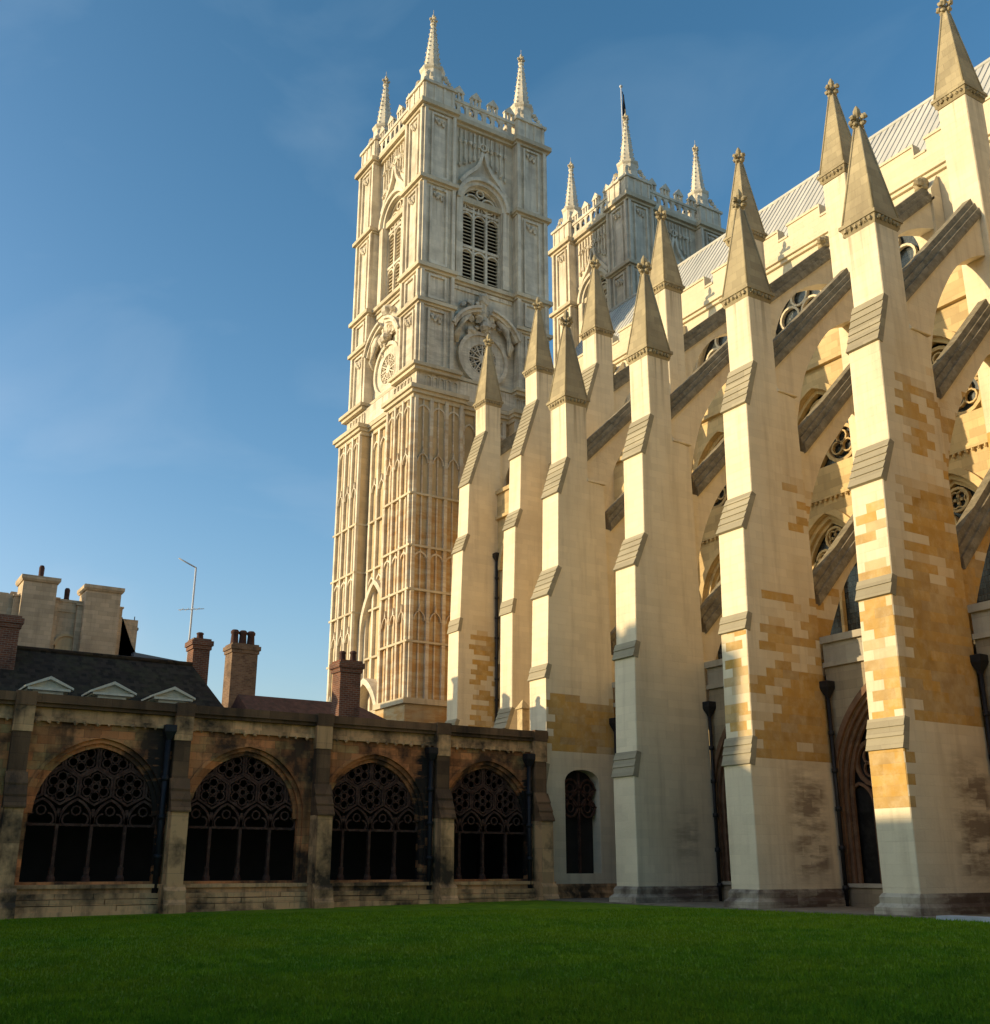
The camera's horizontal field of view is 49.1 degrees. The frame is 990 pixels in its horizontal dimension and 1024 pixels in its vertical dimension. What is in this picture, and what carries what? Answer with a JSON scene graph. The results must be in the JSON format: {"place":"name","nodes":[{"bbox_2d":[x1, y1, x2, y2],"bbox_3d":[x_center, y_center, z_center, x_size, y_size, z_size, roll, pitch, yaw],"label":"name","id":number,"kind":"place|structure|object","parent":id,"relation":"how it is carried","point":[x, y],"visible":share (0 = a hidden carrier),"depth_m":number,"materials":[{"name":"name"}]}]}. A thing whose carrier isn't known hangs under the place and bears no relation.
{"place":"outdoors","nodes":[
{"label":"outdoors","id":0,"kind":"place"},
{"bbox_2d":[0,900,989,1023],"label":"lawn","id":1,"kind":"structure","parent":0,"point":[526,905],"depth_m":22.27,"materials":[{"name":"green plant"}]},
{"bbox_2d":[0,690,559,919],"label":"cloister range","id":2,"kind":"structure","parent":1,"relation":"on","point":[266,810],"depth_m":39.15,"materials":[{"name":"stone"}]},
{"bbox_2d":[0,770,3,808],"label":"arched window","id":3,"kind":"structure","parent":2,"relation":"in","point":[1,776],"depth_m":33.80,"materials":[{"name":"stone"}]},
{"bbox_2d":[14,735,166,884],"bbox_3d":[-13.051,9.269,35.401,5.351,5.470,0.560,11,-21,-30],"label":"arched window","id":4,"kind":"structure","parent":2,"relation":"in","point":[39,780],"depth_m":35.45,"materials":[{"name":"stone"}]},
{"bbox_2d":[150,724,176,904],"bbox_3d":[-11.066,10.151,35.956,0.396,6.100,0.396,11,-21,-30],"label":"drainpipe","id":5,"kind":"object","parent":2,"relation":"attached to","point":[169,731],"visible":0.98,"depth_m":36.03,"materials":[{"name":"black metal"}]},
{"bbox_2d":[183,743,305,883],"bbox_3d":[-8.819,10.098,37.932,5.351,5.470,0.560,11,-21,-30],"label":"arched window","id":6,"kind":"structure","parent":2,"relation":"in","point":[288,786],"depth_m":38.13,"materials":[{"name":"stone"}]},
{"bbox_2d":[329,751,427,882],"bbox_3d":[-4.621,10.920,40.443,5.351,5.470,0.560,11,-21,-30],"label":"arched window","id":7,"kind":"structure","parent":2,"relation":"in","point":[411,794],"depth_m":40.70,"materials":[{"name":"stone"}]},
{"bbox_2d":[425,747,437,899],"bbox_3d":[-2.467,11.930,41.068,0.396,5.900,0.396,11,-21,-30],"label":"drainpipe","id":8,"kind":"object","parent":2,"relation":"attached to","point":[431,753],"visible":0.99,"depth_m":41.20,"materials":[{"name":"black metal"}]},
{"bbox_2d":[449,758,532,881],"bbox_3d":[-0.441,11.739,42.944,5.351,5.470,0.560,11,-21,-30],"label":"arched window","id":9,"kind":"structure","parent":2,"relation":"in","point":[511,786],"depth_m":43.17,"materials":[{"name":"stone"}]},
{"bbox_2d":[515,700,529,730],"bbox_3d":[1.232,9.435,47.445,0.550,2.400,0.600,11,-21,-30],"label":"stone turret","id":10,"kind":"object","parent":2,"relation":"on","point":[522,708],"visible":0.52,"depth_m":47.46,"materials":[{"name":"beige stone"}]},
{"bbox_2d":[523,753,535,887],"bbox_3d":[1.375,12.683,43.367,0.396,5.900,0.396,11,-21,-30],"label":"drainpipe","id":11,"kind":"object","parent":2,"relation":"attached to","point":[529,759],"visible":0.98,"depth_m":43.45,"materials":[{"name":"black metal"}]},
{"bbox_2d":[936,915,989,921],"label":"paving slab","id":12,"kind":"structure","parent":1,"relation":"on","point":[967,918],"depth_m":27.09,"materials":[{"name":"grey stone"}]},
{"bbox_2d":[0,0,989,703],"label":"sky","id":13,"kind":"structure","parent":0,"point":[179,188],"materials":[{"name":"blue"}]},
{"bbox_2d":[547,898,989,918],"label":"gravel path","id":14,"kind":"structure","parent":0,"point":[856,910],"depth_m":34.28,"materials":[{"name":"grey gravel"}]},
{"label":"ground","id":15,"kind":"structure","parent":0,"visible":0},
{"bbox_2d":[0,565,138,655],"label":"stone hall","id":16,"kind":"structure","parent":15,"relation":"on","point":[92,620],"depth_m":59.89,"materials":[{"name":"stone"}]},
{"bbox_2d":[54,634,72,649],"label":"blocked window","id":17,"kind":"structure","parent":16,"relation":"in","point":[64,641],"depth_m":59.64,"materials":[{"name":"stone"}]},
{"bbox_2d":[131,652,176,660],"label":"lead roof","id":18,"kind":"structure","parent":16,"relation":"attached to","point":[134,654],"depth_m":61.32,"materials":[{"name":"grey metal"}]},
{"bbox_2d":[0,614,222,706],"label":"tiled house","id":19,"kind":"structure","parent":15,"relation":"on","point":[65,672],"depth_m":44.95,"materials":[{"name":"grey tile"}]},
{"bbox_2d":[178,558,203,661],"bbox_3d":[-14.248,5.238,50.242,1.415,6.281,0.600,11,-21,-30],"label":"tv antenna","id":20,"kind":"object","parent":19,"relation":"attached to","point":[191,609],"visible":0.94,"depth_m":50.64,"materials":[{"name":"grey metal"}]},
{"bbox_2d":[222,629,260,707],"bbox_3d":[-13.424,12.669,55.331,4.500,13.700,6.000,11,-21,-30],"label":"chimney","id":21,"kind":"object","parent":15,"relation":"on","point":[240,666],"depth_m":57.01,"materials":[{"name":"brick"}]},
{"bbox_2d":[231,651,385,719],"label":"brown roofed house","id":22,"kind":"structure","parent":15,"relation":"on","point":[346,683],"depth_m":45.13,"materials":[{"name":"red brick"}]},
{"bbox_2d":[326,12,552,722],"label":"church tower","id":23,"kind":"structure","parent":15,"relation":"on","point":[450,244],"depth_m":78.72,"materials":[{"name":"stone"}]},
{"bbox_2d":[380,352,395,385],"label":"round window","id":24,"kind":"structure","parent":23,"relation":"in","point":[387,370],"depth_m":79.83,"materials":[{"name":"stone"}]},
{"bbox_2d":[386,201,402,295],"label":"belfry window","id":25,"kind":"structure","parent":23,"relation":"in","point":[395,232],"depth_m":83.74,"materials":[{"name":"stone"}]},
{"bbox_2d":[462,190,498,288],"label":"belfry window","id":26,"kind":"structure","parent":23,"relation":"in","point":[480,258],"depth_m":81.96,"materials":[{"name":"stone"}]},
{"bbox_2d":[467,343,497,373],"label":"round window","id":27,"kind":"structure","parent":23,"relation":"in","point":[475,355],"depth_m":78.09,"materials":[{"name":"stone"}]},
{"bbox_2d":[548,113,725,367],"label":"church tower","id":28,"kind":"structure","parent":15,"relation":"on","point":[616,235],"depth_m":95.96,"materials":[{"name":"stone"}]},
{"bbox_2d":[601,279,606,301],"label":"belfry window","id":29,"kind":"structure","parent":28,"relation":"in","point":[604,282],"depth_m":94.66,"materials":[{"name":"stone"}]},
{"bbox_2d":[619,85,625,138],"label":"flagpole","id":30,"kind":"object","parent":28,"relation":"on","point":[623,109],"visible":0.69,"depth_m":102.27,"materials":[{"name":"metal"}]},
{"bbox_2d":[495,57,989,761],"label":"church nave","id":31,"kind":"structure","parent":15,"relation":"on","point":[907,149],"depth_m":52.42,"materials":[{"name":"stone"}]},
{"bbox_2d":[445,334,516,727],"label":"pinnacled buttress","id":32,"kind":"structure","parent":31,"relation":"attached to","point":[471,671],"depth_m":66.90,"materials":[{"name":"stone"}]},
{"bbox_2d":[492,552,498,720],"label":"drainpipe","id":33,"kind":"object","parent":31,"relation":"attached to","point":[495,555],"visible":0.71,"depth_m":66.11,"materials":[{"name":"black metal"}]},
{"bbox_2d":[493,297,625,730],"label":"pinnacled buttress","id":34,"kind":"structure","parent":31,"relation":"attached to","point":[529,459],"depth_m":62.47,"materials":[{"name":"stone"}]},
{"bbox_2d":[579,254,685,631],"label":"pinnacled buttress","id":35,"kind":"structure","parent":31,"relation":"attached to","point":[607,392],"depth_m":61.03,"materials":[{"name":"stone"}]},
{"bbox_2d":[649,205,726,393],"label":"pinnacled buttress","id":36,"kind":"structure","parent":31,"relation":"attached to","point":[689,346],"depth_m":56.74,"materials":[{"name":"stone"}]},
{"bbox_2d":[692,336,727,372],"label":"clerestory window","id":37,"kind":"structure","parent":31,"relation":"in","point":[715,343],"depth_m":64.04,"materials":[{"name":"glass"}]},
{"bbox_2d":[716,642,721,659],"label":"aisle window","id":38,"kind":"structure","parent":31,"relation":"in","point":[719,655],"depth_m":50.58,"materials":[{"name":"glass"}]},
{"bbox_2d":[712,484,726,508],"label":"gallery window","id":39,"kind":"structure","parent":31,"relation":"in","point":[722,497],"depth_m":52.03,"materials":[{"name":"stone"}]},
{"bbox_2d":[723,148,832,338],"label":"pinnacled buttress","id":40,"kind":"structure","parent":31,"relation":"attached to","point":[813,271],"depth_m":53.13,"materials":[{"name":"stone"}]},
{"bbox_2d":[775,290,819,336],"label":"clerestory window","id":41,"kind":"structure","parent":31,"relation":"in","point":[798,301],"depth_m":58.85,"materials":[{"name":"glass"}]},
{"bbox_2d":[806,395,851,467],"bbox_3d":[14.377,-3.476,47.149,0.320,3.600,3.700,11,-21,-30],"label":"gallery window","id":42,"kind":"structure","parent":31,"relation":"in","point":[840,449],"depth_m":46.39,"materials":[{"name":"stone"}]},
{"bbox_2d":[812,524,860,634],"bbox_3d":[14.391,2.686,45.158,0.270,5.150,3.700,11,-21,-30],"label":"aisle window","id":43,"kind":"structure","parent":31,"relation":"in","point":[847,616],"depth_m":44.76,"materials":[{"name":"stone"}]},
{"bbox_2d":[817,78,944,460],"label":"pinnacled buttress","id":44,"kind":"structure","parent":31,"relation":"attached to","point":[920,211],"depth_m":48.02,"materials":[{"name":"stone"}]},
{"bbox_2d":[898,236,919,268],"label":"clerestory window","id":45,"kind":"structure","parent":31,"relation":"in","point":[908,245],"depth_m":52.93,"materials":[{"name":"glass"}]},
{"bbox_2d":[931,343,981,416],"bbox_3d":[17.520,-5.018,42.400,0.320,3.600,3.700,11,-21,-30],"label":"gallery window","id":46,"kind":"structure","parent":31,"relation":"in","point":[971,401],"depth_m":41.35,"materials":[{"name":"stone"}]},
{"bbox_2d":[930,0,989,451],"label":"pinnacled buttress","id":47,"kind":"structure","parent":31,"relation":"attached to","point":[959,97],"depth_m":41.95,"materials":[{"name":"stone"}]},
{"bbox_2d":[950,484,989,602],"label":"aisle window","id":48,"kind":"structure","parent":31,"relation":"in","point":[961,496],"depth_m":40.52,"materials":[{"name":"glass"}]},
{"bbox_2d":[612,600,989,906],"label":"cloister walk","id":49,"kind":"structure","parent":15,"relation":"on","point":[843,665],"depth_m":36.64,"materials":[{"name":"stone"}]},
{"bbox_2d":[527,310,631,897],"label":"flying buttress","id":50,"kind":"structure","parent":49,"relation":"attached to","point":[571,678],"depth_m":47.44,"materials":[{"name":"stone"}]},
{"bbox_2d":[609,717,615,753],"bbox_3d":[5.200,12.446,45.938,0.396,7.350,0.396,11,-21,-30],"label":"drainpipe","id":51,"kind":"object","parent":49,"relation":"attached to","point":[612,722],"visible":0.09,"depth_m":46.82,"materials":[{"name":"black metal"}]},
{"bbox_2d":[609,255,729,902],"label":"flying buttress","id":52,"kind":"structure","parent":49,"relation":"attached to","point":[668,641],"depth_m":42.39,"materials":[{"name":"stone"}]},
{"bbox_2d":[702,701,722,900],"bbox_3d":[8.343,10.904,41.189,0.396,7.350,0.396,11,-21,-30],"label":"drainpipe","id":53,"kind":"object","parent":49,"relation":"attached to","point":[709,707],"visible":1,"depth_m":41.28,"materials":[{"name":"black metal"}]},
{"bbox_2d":[714,726,730,880],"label":"arch window","id":54,"kind":"structure","parent":49,"relation":"in","point":[721,810],"depth_m":41.15,"materials":[{"name":"brown glass"}]},
{"bbox_2d":[716,189,856,908],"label":"flying buttress","id":55,"kind":"structure","parent":49,"relation":"attached to","point":[780,599],"depth_m":37.77,"materials":[{"name":"stone"}]},
{"bbox_2d":[819,680,849,905],"bbox_3d":[11.486,9.362,36.440,0.396,7.350,0.396,11,-21,-30],"label":"drainpipe","id":56,"kind":"object","parent":49,"relation":"attached to","point":[827,687],"visible":1,"depth_m":36.53,"materials":[{"name":"black metal"}]},
{"bbox_2d":[832,683,881,883],"bbox_3d":[13.001,8.530,35.010,0.680,6.750,5.000,11,-21,-30],"label":"arch window","id":57,"kind":"structure","parent":49,"relation":"in","point":[857,791],"depth_m":36.35,"materials":[{"name":"brown glass"}]},
{"bbox_2d":[838,106,989,915],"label":"flying buttress","id":58,"kind":"structure","parent":49,"relation":"attached to","point":[921,555],"depth_m":32.97,"materials":[{"name":"stone"}]},
{"bbox_2d":[970,653,989,758],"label":"drainpipe","id":59,"kind":"object","parent":49,"relation":"attached to","point":[979,662],"visible":1,"depth_m":32.54,"materials":[{"name":"black metal"}]}
]}

